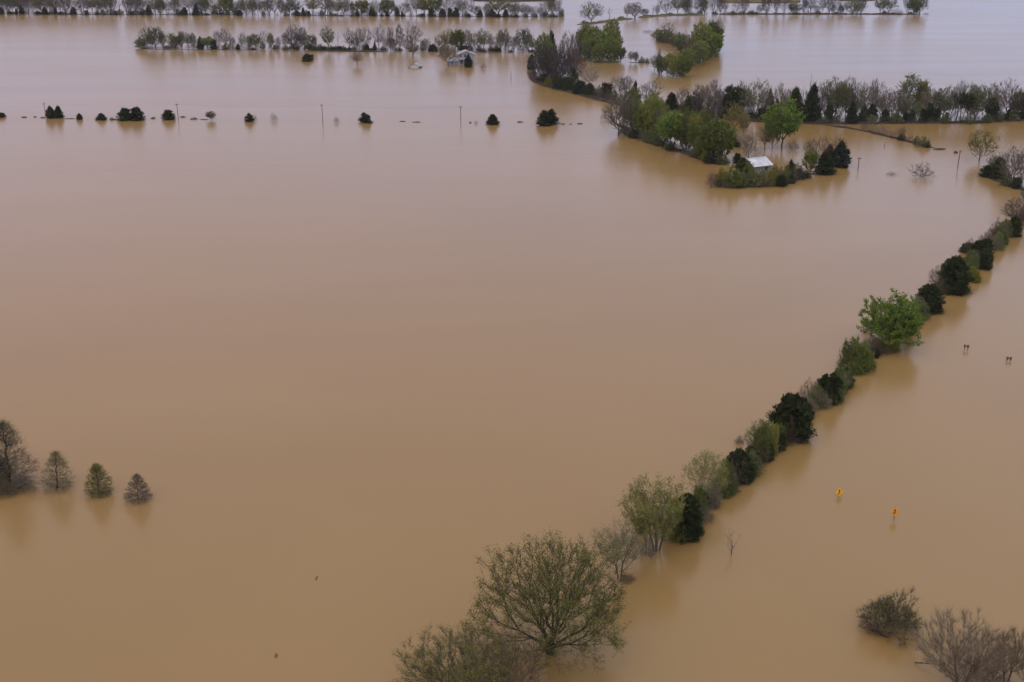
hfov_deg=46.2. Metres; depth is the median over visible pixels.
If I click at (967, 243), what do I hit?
bare shrub
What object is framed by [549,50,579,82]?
bare tree
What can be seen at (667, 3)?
bare tree
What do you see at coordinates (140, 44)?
leafy tree
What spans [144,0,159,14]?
budding tree
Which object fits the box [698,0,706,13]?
bare tree
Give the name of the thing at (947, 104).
budding tree
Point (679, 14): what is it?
levee
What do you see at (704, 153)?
leafy shrub
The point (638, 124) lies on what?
leafy tree
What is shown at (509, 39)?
bare tree
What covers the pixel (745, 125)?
budding tree
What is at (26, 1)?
bare tree
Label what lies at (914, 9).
leafy tree
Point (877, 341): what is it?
bare shrub
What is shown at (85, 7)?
bare tree
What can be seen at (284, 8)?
budding tree
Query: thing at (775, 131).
leafy tree
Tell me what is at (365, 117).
cedar tree
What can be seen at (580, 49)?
bare tree
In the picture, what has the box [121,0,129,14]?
bare tree
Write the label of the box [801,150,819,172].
leafy tree
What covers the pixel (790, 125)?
leafy tree
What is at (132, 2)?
bare tree
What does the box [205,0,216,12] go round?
budding tree
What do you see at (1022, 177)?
bare tree
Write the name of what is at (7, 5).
budding tree
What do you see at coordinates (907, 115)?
cedar tree
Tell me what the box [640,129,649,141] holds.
leafy shrub
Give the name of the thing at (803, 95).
bare tree
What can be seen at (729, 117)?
budding tree
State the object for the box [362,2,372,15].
budding tree
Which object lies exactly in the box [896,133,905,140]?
leafy shrub
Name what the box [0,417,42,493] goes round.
bare tree
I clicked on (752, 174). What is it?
leafy shrub
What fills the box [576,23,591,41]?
leafy tree
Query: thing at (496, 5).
budding tree
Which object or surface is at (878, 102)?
bare tree
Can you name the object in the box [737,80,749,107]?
budding tree
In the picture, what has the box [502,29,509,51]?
bare tree
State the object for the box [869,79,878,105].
bare tree
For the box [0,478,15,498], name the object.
bare shrub
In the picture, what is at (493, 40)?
bare tree
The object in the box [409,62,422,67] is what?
shed
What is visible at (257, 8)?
bare tree
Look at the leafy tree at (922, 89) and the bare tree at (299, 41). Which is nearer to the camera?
the leafy tree at (922, 89)
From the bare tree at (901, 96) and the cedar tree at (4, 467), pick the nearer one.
the cedar tree at (4, 467)
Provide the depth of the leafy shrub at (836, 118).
340.71 m
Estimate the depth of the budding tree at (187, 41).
532.44 m
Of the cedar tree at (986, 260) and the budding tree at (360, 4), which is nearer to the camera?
the cedar tree at (986, 260)
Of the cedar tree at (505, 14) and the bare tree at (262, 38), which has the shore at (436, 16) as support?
the cedar tree at (505, 14)
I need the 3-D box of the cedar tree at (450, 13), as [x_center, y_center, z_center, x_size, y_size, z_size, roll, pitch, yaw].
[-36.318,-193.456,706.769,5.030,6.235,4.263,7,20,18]
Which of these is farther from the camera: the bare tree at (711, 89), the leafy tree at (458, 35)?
the leafy tree at (458, 35)
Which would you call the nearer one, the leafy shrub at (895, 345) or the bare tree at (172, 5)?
the leafy shrub at (895, 345)
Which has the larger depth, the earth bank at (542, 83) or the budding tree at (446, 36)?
the budding tree at (446, 36)
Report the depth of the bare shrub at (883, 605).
97.69 m
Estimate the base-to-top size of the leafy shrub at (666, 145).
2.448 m
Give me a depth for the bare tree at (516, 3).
703.59 m
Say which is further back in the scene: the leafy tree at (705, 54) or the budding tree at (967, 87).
the leafy tree at (705, 54)
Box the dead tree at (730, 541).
[726,529,740,554]
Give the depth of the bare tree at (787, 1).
723.04 m
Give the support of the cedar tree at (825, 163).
on the island shore at (796, 179)
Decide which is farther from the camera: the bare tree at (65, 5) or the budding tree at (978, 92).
the bare tree at (65, 5)
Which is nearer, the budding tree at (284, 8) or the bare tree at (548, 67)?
the bare tree at (548, 67)
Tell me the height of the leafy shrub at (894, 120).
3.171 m
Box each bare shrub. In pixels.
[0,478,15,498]
[3,471,38,496]
[620,572,635,584]
[639,531,657,557]
[697,499,715,524]
[702,480,723,503]
[705,482,721,508]
[707,172,716,187]
[708,500,718,510]
[709,495,721,508]
[723,460,739,483]
[733,459,748,485]
[735,435,744,443]
[750,144,762,154]
[753,441,769,467]
[777,416,801,446]
[786,138,798,149]
[799,377,814,397]
[803,396,819,412]
[808,383,822,409]
[817,387,832,406]
[819,391,833,408]
[834,343,852,366]
[834,367,849,391]
[854,586,924,648]
[861,332,884,355]
[864,621,883,635]
[868,335,877,355]
[869,331,880,355]
[875,124,888,133]
[880,334,894,353]
[897,126,905,135]
[907,160,933,177]
[928,264,940,283]
[938,278,949,294]
[961,237,974,252]
[967,654,1012,681]
[978,232,992,240]
[985,222,1001,238]
[986,220,1009,238]
[989,236,1001,250]
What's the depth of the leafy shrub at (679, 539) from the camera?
111.91 m
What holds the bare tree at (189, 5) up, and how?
in the flood water
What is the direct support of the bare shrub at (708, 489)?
on the flood water
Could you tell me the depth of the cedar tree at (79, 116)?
346.75 m
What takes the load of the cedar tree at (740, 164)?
on the flood water
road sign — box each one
[836,488,842,495]
[890,508,898,517]
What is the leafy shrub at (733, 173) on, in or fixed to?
on the island shore at (796, 179)
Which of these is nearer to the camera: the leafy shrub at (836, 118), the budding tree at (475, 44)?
the leafy shrub at (836, 118)
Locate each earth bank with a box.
[527,71,835,124]
[825,125,937,148]
[835,119,1023,124]
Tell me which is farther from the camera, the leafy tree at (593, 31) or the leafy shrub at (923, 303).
the leafy tree at (593, 31)
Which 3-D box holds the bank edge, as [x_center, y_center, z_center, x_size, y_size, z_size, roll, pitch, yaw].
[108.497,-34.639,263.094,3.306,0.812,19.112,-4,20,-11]
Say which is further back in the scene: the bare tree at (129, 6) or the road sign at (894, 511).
the bare tree at (129, 6)
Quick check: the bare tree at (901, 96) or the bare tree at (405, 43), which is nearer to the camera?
the bare tree at (901, 96)
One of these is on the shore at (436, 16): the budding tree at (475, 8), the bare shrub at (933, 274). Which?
the budding tree at (475, 8)
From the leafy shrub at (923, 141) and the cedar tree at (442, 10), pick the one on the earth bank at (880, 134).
the leafy shrub at (923, 141)
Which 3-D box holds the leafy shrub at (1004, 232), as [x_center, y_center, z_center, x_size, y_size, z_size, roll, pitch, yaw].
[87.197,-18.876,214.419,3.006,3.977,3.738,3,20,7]
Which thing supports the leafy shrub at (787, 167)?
on the flood water
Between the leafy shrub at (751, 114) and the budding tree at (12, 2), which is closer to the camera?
the leafy shrub at (751, 114)
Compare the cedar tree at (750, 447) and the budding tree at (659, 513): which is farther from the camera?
the cedar tree at (750, 447)
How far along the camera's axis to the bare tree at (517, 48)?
520.78 m
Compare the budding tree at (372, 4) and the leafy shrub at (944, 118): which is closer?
the leafy shrub at (944, 118)
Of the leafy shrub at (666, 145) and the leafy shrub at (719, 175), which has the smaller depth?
the leafy shrub at (719, 175)
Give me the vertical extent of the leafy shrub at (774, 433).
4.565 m
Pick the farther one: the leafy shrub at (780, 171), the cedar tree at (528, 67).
the cedar tree at (528, 67)
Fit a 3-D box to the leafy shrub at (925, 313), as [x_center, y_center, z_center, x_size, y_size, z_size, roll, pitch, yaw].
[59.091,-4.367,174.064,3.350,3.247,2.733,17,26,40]
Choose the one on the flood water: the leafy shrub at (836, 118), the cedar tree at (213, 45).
the cedar tree at (213, 45)
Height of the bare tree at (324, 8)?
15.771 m
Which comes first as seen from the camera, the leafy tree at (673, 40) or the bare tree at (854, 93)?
the bare tree at (854, 93)
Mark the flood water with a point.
(400, 362)
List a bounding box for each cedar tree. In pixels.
[0,458,9,478]
[18,4,23,13]
[40,7,48,14]
[45,106,56,118]
[54,106,64,117]
[70,7,76,14]
[76,113,82,119]
[95,113,107,119]
[116,107,132,120]
[129,106,145,120]
[145,5,152,14]
[161,109,175,119]
[180,7,187,14]
[192,3,200,14]
[196,36,203,48]
[210,40,217,48]
[235,10,242,15]
[244,113,254,121]
[301,53,311,61]
[358,112,371,122]
[368,9,375,16]
[394,7,399,16]
[427,7,434,16]
[428,44,438,51]
[438,7,446,16]
[447,8,453,16]
[453,8,459,16]
[458,45,467,50]
[464,53,472,66]
[476,9,483,16]
[486,113,499,124]
[489,9,495,16]
[502,8,508,16]
[526,54,534,68]
[534,108,559,125]
[549,30,557,69]
[561,76,576,90]
[571,68,578,81]
[572,80,585,93]
[582,83,595,95]
[602,82,613,98]
[664,92,679,109]
[672,492,705,544]
[683,94,695,111]
[693,95,702,112]
[718,94,732,118]
[722,84,748,117]
[726,447,757,485]
[731,153,741,162]
[733,138,740,146]
[735,157,747,176]
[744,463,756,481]
[745,445,760,464]
[754,107,765,119]
[760,442,774,461]
[765,89,773,110]
[766,392,817,445]
[775,175,787,186]
[775,429,788,452]
[786,160,794,174]
[787,85,802,114]
[787,174,795,183]
[800,82,822,121]
[812,151,837,175]
[814,105,822,120]
[817,371,843,405]
[823,144,832,159]
[824,102,834,121]
[832,140,852,167]
[835,365,855,388]
[845,101,858,122]
[859,105,867,119]
[864,110,872,118]
[868,103,879,117]
[870,346,881,358]
[880,108,889,118]
[901,111,912,121]
[914,283,946,314]
[919,109,928,120]
[926,102,938,120]
[934,108,941,118]
[937,255,975,296]
[958,242,971,253]
[968,237,994,256]
[977,248,993,270]
[978,165,995,177]
[983,97,1000,119]
[988,156,1006,179]
[1007,215,1022,236]
[1009,176,1023,188]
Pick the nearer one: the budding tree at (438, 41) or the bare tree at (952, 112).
the bare tree at (952, 112)
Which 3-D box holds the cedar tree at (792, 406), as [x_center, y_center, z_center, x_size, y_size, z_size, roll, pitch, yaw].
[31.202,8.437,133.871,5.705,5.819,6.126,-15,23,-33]
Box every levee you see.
[577,18,632,24]
[638,13,703,17]
[718,13,919,14]
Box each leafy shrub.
[221,43,229,48]
[259,41,265,48]
[491,45,499,51]
[538,73,551,82]
[544,76,552,85]
[551,75,564,88]
[610,89,617,99]
[615,47,626,61]
[617,123,629,134]
[627,129,640,137]
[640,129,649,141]
[643,134,653,142]
[649,135,665,145]
[658,500,683,542]
[661,139,669,147]
[664,140,675,148]
[665,144,677,150]
[673,524,690,542]
[676,101,686,109]
[692,482,708,517]
[700,147,708,161]
[702,154,716,163]
[713,170,726,186]
[714,458,737,479]
[714,475,732,498]
[715,165,725,185]
[716,158,728,164]
[720,470,741,497]
[721,170,728,185]
[723,163,740,188]
[735,168,743,186]
[738,171,747,186]
[742,172,757,186]
[743,418,775,446]
[745,110,755,117]
[746,172,763,186]
[748,450,766,476]
[749,170,760,186]
[752,429,775,461]
[759,168,767,178]
[760,417,774,435]
[765,421,779,456]
[769,163,778,176]
[771,169,778,184]
[773,422,787,445]
[778,166,787,181]
[784,164,790,173]
[791,162,801,177]
[795,165,806,179]
[802,170,811,178]
[807,384,828,408]
[816,116,827,122]
[831,112,840,121]
[831,387,844,402]
[834,369,848,394]
[838,334,876,372]
[838,364,853,387]
[847,356,866,376]
[858,112,867,121]
[862,339,875,361]
[863,117,878,131]
[866,114,877,123]
[875,336,886,353]
[878,115,890,121]
[883,330,900,352]
[885,113,898,122]
[890,112,903,122]
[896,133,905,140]
[909,296,928,310]
[912,135,919,143]
[914,303,922,326]
[915,135,930,146]
[916,302,931,320]
[938,113,951,122]
[938,271,951,291]
[959,113,975,123]
[964,248,977,262]
[967,265,982,283]
[969,253,979,269]
[981,113,995,122]
[991,232,1005,249]
[992,225,1008,244]
[995,110,1004,120]
[998,170,1013,185]
[1001,110,1010,120]
[1002,220,1013,236]
[1006,110,1019,120]
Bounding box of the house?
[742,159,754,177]
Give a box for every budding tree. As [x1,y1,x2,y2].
[0,0,10,13]
[10,0,22,11]
[31,0,41,10]
[34,0,49,10]
[42,0,55,11]
[48,0,60,9]
[83,0,96,13]
[83,462,114,497]
[90,0,101,11]
[92,0,108,12]
[97,0,112,13]
[136,26,151,47]
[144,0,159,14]
[144,35,155,47]
[145,25,162,48]
[154,0,165,14]
[158,30,165,46]
[164,31,175,46]
[170,36,180,46]
[177,31,185,47]
[182,33,191,46]
[189,33,196,46]
[194,0,205,14]
[199,0,208,14]
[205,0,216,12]
[205,111,216,118]
[212,4,221,14]
[215,0,230,12]
[227,1,238,12]
[236,0,245,13]
[236,33,245,46]
[239,0,251,13]
[246,0,256,14]
[246,35,251,46]
[257,0,268,14]
[266,32,274,47]
[281,4,287,13]
[286,0,303,11]
[301,33,315,48]
[302,0,320,14]
[318,25,335,49]
[325,0,333,15]
[330,1,342,14]
[336,0,350,15]
[349,1,354,14]
[352,0,368,15]
[355,28,363,49]
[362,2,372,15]
[370,0,380,13]
[387,38,397,48]
[389,618,525,681]
[404,41,418,56]
[433,33,446,47]
[437,43,456,63]
[440,28,453,49]
[448,36,457,47]
[462,524,631,675]
[468,30,483,49]
[470,6,482,16]
[475,28,490,51]
[482,3,491,14]
[487,0,512,13]
[496,30,503,50]
[507,4,518,14]
[513,26,531,51]
[519,3,526,13]
[523,33,534,50]
[528,39,536,51]
[540,0,554,13]
[578,1,603,21]
[589,515,646,577]
[615,471,687,551]
[628,52,633,59]
[632,51,639,60]
[638,8,649,15]
[648,54,656,69]
[672,0,685,13]
[680,448,731,497]
[681,0,690,13]
[701,0,708,14]
[722,103,748,129]
[736,113,751,135]
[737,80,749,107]
[740,79,773,118]
[756,4,763,12]
[759,167,776,186]
[819,78,836,117]
[823,75,848,113]
[834,81,853,117]
[837,78,854,114]
[838,5,844,12]
[844,0,865,13]
[854,91,868,114]
[874,0,890,12]
[879,94,895,112]
[880,0,898,12]
[895,72,932,109]
[896,93,911,114]
[897,100,919,118]
[911,102,926,118]
[914,0,927,13]
[926,89,946,112]
[930,84,962,116]
[960,82,983,115]
[965,89,979,114]
[968,83,987,117]
[968,126,1002,160]
[981,82,1001,111]
[988,153,996,165]
[1008,88,1023,111]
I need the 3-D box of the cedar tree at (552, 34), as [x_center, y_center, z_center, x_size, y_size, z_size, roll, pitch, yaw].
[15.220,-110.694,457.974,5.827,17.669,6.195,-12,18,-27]
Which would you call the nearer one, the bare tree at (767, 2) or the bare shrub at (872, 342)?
the bare shrub at (872, 342)
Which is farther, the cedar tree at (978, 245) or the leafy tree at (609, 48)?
the leafy tree at (609, 48)
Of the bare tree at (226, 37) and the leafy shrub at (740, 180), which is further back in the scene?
the bare tree at (226, 37)
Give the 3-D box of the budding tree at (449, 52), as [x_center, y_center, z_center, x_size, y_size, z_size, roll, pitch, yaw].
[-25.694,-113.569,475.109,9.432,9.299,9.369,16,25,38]
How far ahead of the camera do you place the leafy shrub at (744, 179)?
259.73 m
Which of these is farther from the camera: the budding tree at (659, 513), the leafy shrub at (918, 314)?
the leafy shrub at (918, 314)
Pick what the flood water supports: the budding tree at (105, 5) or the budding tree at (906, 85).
the budding tree at (906, 85)
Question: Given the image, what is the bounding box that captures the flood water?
[0,0,1023,681]
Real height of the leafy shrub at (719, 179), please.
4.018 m
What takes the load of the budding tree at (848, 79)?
on the flood water
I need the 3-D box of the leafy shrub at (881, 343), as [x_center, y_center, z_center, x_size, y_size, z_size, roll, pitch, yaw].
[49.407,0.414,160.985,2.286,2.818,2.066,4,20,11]
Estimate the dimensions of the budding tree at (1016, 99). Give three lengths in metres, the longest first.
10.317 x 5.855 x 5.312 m
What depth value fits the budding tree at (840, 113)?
342.69 m
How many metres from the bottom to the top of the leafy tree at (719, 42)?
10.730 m
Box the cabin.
[746,156,773,173]
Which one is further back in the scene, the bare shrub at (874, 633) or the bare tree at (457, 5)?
the bare tree at (457, 5)
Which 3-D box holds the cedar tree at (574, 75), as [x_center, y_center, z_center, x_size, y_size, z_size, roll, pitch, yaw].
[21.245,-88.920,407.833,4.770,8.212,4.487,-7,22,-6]
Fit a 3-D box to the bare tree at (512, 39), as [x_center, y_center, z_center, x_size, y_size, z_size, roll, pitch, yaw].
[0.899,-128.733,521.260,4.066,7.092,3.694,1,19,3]
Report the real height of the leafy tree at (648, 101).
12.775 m
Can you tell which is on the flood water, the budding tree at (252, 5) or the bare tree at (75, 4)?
the budding tree at (252, 5)
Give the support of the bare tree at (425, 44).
in the flood water
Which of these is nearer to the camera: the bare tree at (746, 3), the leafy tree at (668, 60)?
the leafy tree at (668, 60)
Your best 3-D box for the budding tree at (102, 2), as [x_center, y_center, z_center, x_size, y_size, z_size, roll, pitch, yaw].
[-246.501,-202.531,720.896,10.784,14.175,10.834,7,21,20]
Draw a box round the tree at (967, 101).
[953,91,974,120]
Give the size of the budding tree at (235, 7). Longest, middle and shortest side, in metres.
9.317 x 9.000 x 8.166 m
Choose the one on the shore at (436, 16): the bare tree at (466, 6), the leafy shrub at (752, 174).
the bare tree at (466, 6)
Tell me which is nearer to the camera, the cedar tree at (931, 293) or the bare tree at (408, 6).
the cedar tree at (931, 293)
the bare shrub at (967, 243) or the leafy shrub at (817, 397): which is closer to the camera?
the leafy shrub at (817, 397)
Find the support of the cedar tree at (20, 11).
in the flood water
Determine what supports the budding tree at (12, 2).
on the flood water
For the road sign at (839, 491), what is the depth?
120.93 m
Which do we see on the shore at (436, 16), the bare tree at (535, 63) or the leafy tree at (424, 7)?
the leafy tree at (424, 7)
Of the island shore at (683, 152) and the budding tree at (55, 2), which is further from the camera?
the budding tree at (55, 2)
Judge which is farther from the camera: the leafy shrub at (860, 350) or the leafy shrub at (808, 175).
the leafy shrub at (808, 175)
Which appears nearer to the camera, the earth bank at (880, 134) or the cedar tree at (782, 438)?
the cedar tree at (782, 438)
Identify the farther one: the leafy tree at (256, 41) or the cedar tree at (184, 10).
the cedar tree at (184, 10)
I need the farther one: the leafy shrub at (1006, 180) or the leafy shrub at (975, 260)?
the leafy shrub at (1006, 180)
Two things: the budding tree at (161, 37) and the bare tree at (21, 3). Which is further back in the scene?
the bare tree at (21, 3)
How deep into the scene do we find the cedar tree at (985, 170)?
269.76 m
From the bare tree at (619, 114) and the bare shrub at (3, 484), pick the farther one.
the bare tree at (619, 114)
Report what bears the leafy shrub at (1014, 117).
on the earth bank at (904, 122)
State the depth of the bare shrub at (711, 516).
115.59 m
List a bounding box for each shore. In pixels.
[62,14,231,14]
[156,49,222,49]
[306,15,531,16]
[313,50,387,51]
[616,124,713,162]
[719,173,816,186]
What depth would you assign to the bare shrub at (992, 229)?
213.79 m
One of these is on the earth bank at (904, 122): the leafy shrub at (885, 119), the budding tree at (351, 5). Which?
the leafy shrub at (885, 119)
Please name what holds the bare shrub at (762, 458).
on the flood water
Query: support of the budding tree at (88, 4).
on the shore at (119, 14)
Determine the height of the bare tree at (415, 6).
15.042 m
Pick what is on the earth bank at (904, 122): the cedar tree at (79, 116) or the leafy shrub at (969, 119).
the leafy shrub at (969, 119)
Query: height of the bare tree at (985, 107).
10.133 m
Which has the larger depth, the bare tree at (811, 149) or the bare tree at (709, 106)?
the bare tree at (709, 106)
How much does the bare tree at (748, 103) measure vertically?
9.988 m
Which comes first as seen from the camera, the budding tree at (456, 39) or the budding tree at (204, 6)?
the budding tree at (456, 39)
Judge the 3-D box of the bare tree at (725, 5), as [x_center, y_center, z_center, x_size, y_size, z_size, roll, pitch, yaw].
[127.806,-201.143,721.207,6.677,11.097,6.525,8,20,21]
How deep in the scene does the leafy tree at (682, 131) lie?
300.40 m
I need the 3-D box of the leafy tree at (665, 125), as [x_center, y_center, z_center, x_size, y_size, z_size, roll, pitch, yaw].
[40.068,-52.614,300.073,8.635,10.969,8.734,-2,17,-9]
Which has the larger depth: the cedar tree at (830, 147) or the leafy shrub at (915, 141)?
the leafy shrub at (915, 141)
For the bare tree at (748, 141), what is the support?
in the flood water
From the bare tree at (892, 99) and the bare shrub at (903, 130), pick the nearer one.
the bare shrub at (903, 130)
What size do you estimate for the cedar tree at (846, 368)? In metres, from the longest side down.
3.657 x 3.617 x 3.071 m
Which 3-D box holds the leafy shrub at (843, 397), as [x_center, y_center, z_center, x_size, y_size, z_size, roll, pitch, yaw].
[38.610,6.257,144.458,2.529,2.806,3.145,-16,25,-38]
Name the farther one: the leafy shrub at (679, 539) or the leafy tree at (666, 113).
the leafy tree at (666, 113)
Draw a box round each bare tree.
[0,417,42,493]
[5,1,16,11]
[14,0,28,10]
[20,0,33,13]
[35,449,75,491]
[58,0,71,13]
[62,0,80,10]
[75,0,85,13]
[81,0,90,10]
[106,0,119,13]
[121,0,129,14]
[123,472,152,504]
[127,0,133,12]
[127,0,139,14]
[133,0,144,14]
[137,0,146,12]
[160,0,173,13]
[168,0,176,12]
[173,0,179,12]
[178,0,186,10]
[184,0,193,14]
[213,30,222,48]
[218,26,231,46]
[229,37,235,48]
[253,0,262,15]
[259,31,266,45]
[262,0,273,15]
[263,0,284,15]
[275,37,280,47]
[277,0,285,12]
[281,32,286,48]
[282,25,304,49]
[284,0,293,15]
[295,34,302,49]
[299,26,307,47]
[317,0,334,15]
[342,27,354,49]
[343,0,349,14]
[351,38,358,49]
[351,51,362,65]
[358,28,371,45]
[373,23,386,47]
[381,36,388,48]
[386,27,394,50]
[395,24,404,47]
[398,2,411,14]
[399,39,410,48]
[400,22,423,49]
[405,0,416,13]
[410,0,420,15]
[422,38,428,50]
[438,0,451,13]
[449,0,462,8]
[458,0,467,16]
[460,0,474,13]
[461,29,472,47]
[475,615,556,681]
[487,35,493,51]
[491,34,498,46]
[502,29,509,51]
[504,33,511,50]
[511,37,517,51]
[513,1,520,14]
[514,35,521,51]
[525,4,530,16]
[527,42,554,79]
[531,39,544,74]
[539,41,571,80]
[548,0,555,14]
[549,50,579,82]
[554,0,561,14]
[556,28,580,71]
[563,50,586,76]
[566,32,582,65]
[576,61,602,82]
[602,92,637,132]
[610,74,632,96]
[618,76,632,97]
[624,4,632,15]
[626,2,642,17]
[639,79,664,98]
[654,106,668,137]
[656,0,674,12]
[659,22,674,32]
[666,33,676,46]
[676,87,691,105]
[682,38,693,49]
[683,110,694,147]
[686,0,693,12]
[689,84,704,111]
[693,0,700,12]
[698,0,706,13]
[699,82,710,109]
[701,78,723,115]
[706,95,717,121]
[709,0,721,14]
[712,89,722,119]
[716,89,725,109]
[717,0,724,14]
[721,0,730,14]
[731,0,743,13]
[736,131,747,147]
[738,91,755,113]
[738,132,756,157]
[741,0,749,12]
[754,125,772,149]
[760,0,773,13]
[760,89,773,113]
[771,81,786,108]
[774,0,780,11]
[776,0,791,10]
[780,89,791,110]
[799,85,807,106]
[801,0,806,12]
[803,138,817,152]
[804,0,817,13]
[813,135,834,157]
[817,0,829,12]
[817,81,829,109]
[824,0,835,13]
[832,135,846,156]
[835,0,843,11]
[843,85,856,115]
[845,75,874,106]
[857,0,867,12]
[858,84,875,109]
[866,81,891,108]
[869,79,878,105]
[874,88,889,117]
[884,89,899,114]
[892,89,912,114]
[903,0,913,13]
[907,601,1018,681]
[917,86,935,109]
[945,88,960,118]
[953,80,966,118]
[978,89,991,117]
[989,625,1023,681]
[992,78,1022,115]
[993,86,1008,111]
[993,144,1023,183]
[999,195,1023,219]
[1009,106,1021,116]
[1013,647,1023,680]
[1014,150,1023,180]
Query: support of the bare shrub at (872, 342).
on the flood water
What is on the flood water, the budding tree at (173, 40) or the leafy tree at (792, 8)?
the budding tree at (173, 40)
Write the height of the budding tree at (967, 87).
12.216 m
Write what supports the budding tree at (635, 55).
on the levee strip
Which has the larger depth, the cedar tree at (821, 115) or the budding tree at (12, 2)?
the budding tree at (12, 2)
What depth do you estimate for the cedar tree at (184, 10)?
717.55 m
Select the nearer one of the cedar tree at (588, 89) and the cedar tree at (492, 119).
the cedar tree at (492, 119)
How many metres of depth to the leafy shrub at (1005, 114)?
343.88 m
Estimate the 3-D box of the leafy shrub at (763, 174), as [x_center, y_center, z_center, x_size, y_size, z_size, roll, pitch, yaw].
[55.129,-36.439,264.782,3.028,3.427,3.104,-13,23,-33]
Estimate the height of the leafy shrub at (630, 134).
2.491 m
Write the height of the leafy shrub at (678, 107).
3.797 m
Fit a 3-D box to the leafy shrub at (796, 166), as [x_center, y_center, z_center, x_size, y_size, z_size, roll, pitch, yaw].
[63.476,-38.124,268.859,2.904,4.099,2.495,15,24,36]
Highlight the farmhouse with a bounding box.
[447,48,474,64]
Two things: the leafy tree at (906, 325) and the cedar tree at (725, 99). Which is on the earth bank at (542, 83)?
the cedar tree at (725, 99)
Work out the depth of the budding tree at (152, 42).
533.70 m
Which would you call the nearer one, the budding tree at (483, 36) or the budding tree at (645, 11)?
the budding tree at (483, 36)
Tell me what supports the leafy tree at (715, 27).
on the flood water
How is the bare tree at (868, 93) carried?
in the flood water
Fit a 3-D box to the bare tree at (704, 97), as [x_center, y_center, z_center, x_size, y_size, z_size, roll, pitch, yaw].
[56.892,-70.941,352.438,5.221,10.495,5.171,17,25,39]
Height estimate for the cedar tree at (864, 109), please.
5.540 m
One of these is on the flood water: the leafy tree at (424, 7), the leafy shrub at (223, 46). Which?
the leafy shrub at (223, 46)
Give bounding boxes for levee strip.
[576,60,616,62]
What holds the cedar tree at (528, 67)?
on the flood water
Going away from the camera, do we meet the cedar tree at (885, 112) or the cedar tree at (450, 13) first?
the cedar tree at (885, 112)
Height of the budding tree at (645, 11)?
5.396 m
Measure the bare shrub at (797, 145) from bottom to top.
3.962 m
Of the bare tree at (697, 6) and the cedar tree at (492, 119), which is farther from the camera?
the bare tree at (697, 6)
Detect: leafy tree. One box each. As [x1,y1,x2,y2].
[133,38,146,47]
[200,36,215,48]
[220,0,233,15]
[249,33,261,48]
[378,0,396,14]
[417,0,431,13]
[428,0,441,16]
[448,29,465,49]
[535,32,549,66]
[540,34,555,74]
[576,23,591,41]
[578,41,592,60]
[583,25,601,42]
[583,34,603,59]
[591,43,605,61]
[595,30,613,57]
[600,17,620,38]
[601,37,621,61]
[605,27,623,52]
[619,88,639,126]
[627,96,640,132]
[630,86,642,101]
[631,107,648,131]
[639,92,663,137]
[646,97,669,139]
[652,55,665,73]
[654,109,688,145]
[656,29,673,42]
[657,113,669,138]
[661,52,679,73]
[667,59,684,76]
[671,34,685,46]
[673,55,694,76]
[674,34,686,52]
[677,115,688,146]
[678,48,696,66]
[679,107,697,148]
[686,114,700,146]
[687,118,705,146]
[688,41,702,66]
[689,19,712,45]
[693,40,709,62]
[694,36,716,57]
[695,117,732,155]
[695,133,707,158]
[696,109,710,123]
[700,20,723,43]
[700,110,711,126]
[709,32,723,55]
[716,127,729,156]
[717,122,737,158]
[758,97,805,148]
[762,108,784,147]
[788,2,802,12]
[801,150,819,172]
[856,287,928,347]
[907,0,922,13]
[914,79,930,112]
[1011,93,1023,118]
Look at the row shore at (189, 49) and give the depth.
531.21 m
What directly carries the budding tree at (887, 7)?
on the levee at (818, 13)
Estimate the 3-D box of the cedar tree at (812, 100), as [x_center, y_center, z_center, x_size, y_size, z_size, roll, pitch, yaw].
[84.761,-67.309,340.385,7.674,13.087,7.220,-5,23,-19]
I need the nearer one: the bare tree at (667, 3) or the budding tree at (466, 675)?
the budding tree at (466, 675)
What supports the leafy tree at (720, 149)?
on the flood water
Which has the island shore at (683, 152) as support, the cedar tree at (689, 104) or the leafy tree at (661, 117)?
the leafy tree at (661, 117)
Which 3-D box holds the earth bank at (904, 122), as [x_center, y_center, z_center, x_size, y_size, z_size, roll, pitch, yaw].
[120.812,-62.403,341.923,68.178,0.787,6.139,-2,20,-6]
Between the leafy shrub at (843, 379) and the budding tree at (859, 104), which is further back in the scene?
the budding tree at (859, 104)
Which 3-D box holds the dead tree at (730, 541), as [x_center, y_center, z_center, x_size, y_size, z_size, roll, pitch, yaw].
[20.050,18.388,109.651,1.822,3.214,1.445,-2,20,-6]
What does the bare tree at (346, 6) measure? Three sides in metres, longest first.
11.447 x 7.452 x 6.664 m
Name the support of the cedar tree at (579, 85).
on the earth bank at (542, 83)
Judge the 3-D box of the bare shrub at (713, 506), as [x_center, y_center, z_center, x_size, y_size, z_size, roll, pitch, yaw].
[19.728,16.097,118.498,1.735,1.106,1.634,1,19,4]
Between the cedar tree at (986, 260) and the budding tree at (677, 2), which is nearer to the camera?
the cedar tree at (986, 260)
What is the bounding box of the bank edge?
[980,176,1023,190]
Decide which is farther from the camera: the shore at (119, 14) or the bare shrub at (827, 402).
the shore at (119, 14)
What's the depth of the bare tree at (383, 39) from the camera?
525.71 m
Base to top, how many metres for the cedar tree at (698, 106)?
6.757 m
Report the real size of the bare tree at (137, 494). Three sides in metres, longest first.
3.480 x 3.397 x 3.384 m
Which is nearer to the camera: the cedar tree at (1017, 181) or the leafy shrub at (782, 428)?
the leafy shrub at (782, 428)
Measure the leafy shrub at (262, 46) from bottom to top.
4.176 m
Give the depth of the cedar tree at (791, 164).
268.16 m
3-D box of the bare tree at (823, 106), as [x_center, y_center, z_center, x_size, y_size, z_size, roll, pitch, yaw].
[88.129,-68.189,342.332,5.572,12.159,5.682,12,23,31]
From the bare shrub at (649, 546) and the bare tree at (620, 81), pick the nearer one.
the bare shrub at (649, 546)
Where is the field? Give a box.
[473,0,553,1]

